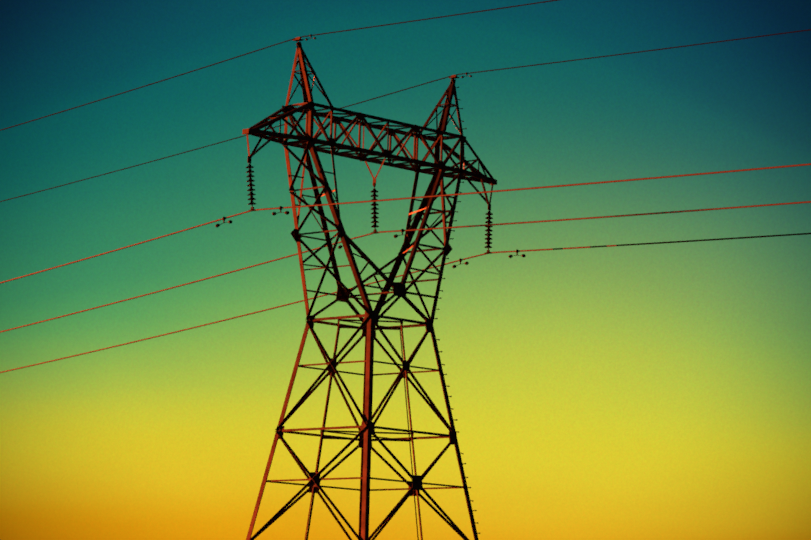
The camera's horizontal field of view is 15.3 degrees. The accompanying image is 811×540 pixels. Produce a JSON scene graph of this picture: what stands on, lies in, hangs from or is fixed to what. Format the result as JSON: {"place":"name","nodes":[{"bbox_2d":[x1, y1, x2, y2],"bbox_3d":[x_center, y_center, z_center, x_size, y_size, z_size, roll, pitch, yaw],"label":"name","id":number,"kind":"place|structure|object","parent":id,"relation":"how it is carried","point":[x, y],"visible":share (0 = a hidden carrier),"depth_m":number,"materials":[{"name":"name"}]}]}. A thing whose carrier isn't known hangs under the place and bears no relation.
{"place":"outdoors","nodes":[
{"label":"outdoors","id":0,"kind":"place"},
{"bbox_2d":[0,0,810,539],"label":"sky","id":1,"kind":"structure","parent":0,"point":[649,391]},
{"label":"ground","id":2,"kind":"structure","parent":0,"visible":0},
{"bbox_2d":[242,37,496,539],"bbox_3d":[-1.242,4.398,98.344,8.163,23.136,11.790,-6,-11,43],"label":"transmission tower","id":3,"kind":"structure","parent":2,"relation":"on","point":[307,141],"depth_m":98.23,"materials":[{"name":"metal"}]},
{"bbox_2d":[246,164,492,247],"bbox_3d":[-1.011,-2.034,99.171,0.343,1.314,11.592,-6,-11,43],"label":"insulator strings","id":4,"kind":"object","parent":3,"relation":"hanging from","point":[488,230],"visible":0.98,"depth_m":99.11,"materials":[{"name":"ceramic"}]},
{"bbox_2d":[215,34,525,267],"bbox_3d":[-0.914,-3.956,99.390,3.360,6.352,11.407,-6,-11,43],"label":"line hardware","id":5,"kind":"object","parent":3,"relation":"attached to","point":[374,231],"visible":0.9,"depth_m":98.32,"materials":[{"name":"black metal"}]},
{"bbox_2d":[0,163,810,372],"bbox_3d":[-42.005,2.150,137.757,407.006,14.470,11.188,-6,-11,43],"label":"conductors","id":6,"kind":"object","parent":5,"relation":"hanging from","point":[426,229],"visible":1,"depth_m":96.55,"materials":[{"name":"metal"}]},
{"bbox_2d":[0,0,810,201],"bbox_3d":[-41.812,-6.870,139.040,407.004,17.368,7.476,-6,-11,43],"label":"earth wires","id":7,"kind":"object","parent":3,"relation":"attached to","point":[369,99],"visible":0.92,"depth_m":99.97,"materials":[{"name":"metal"}]}
]}

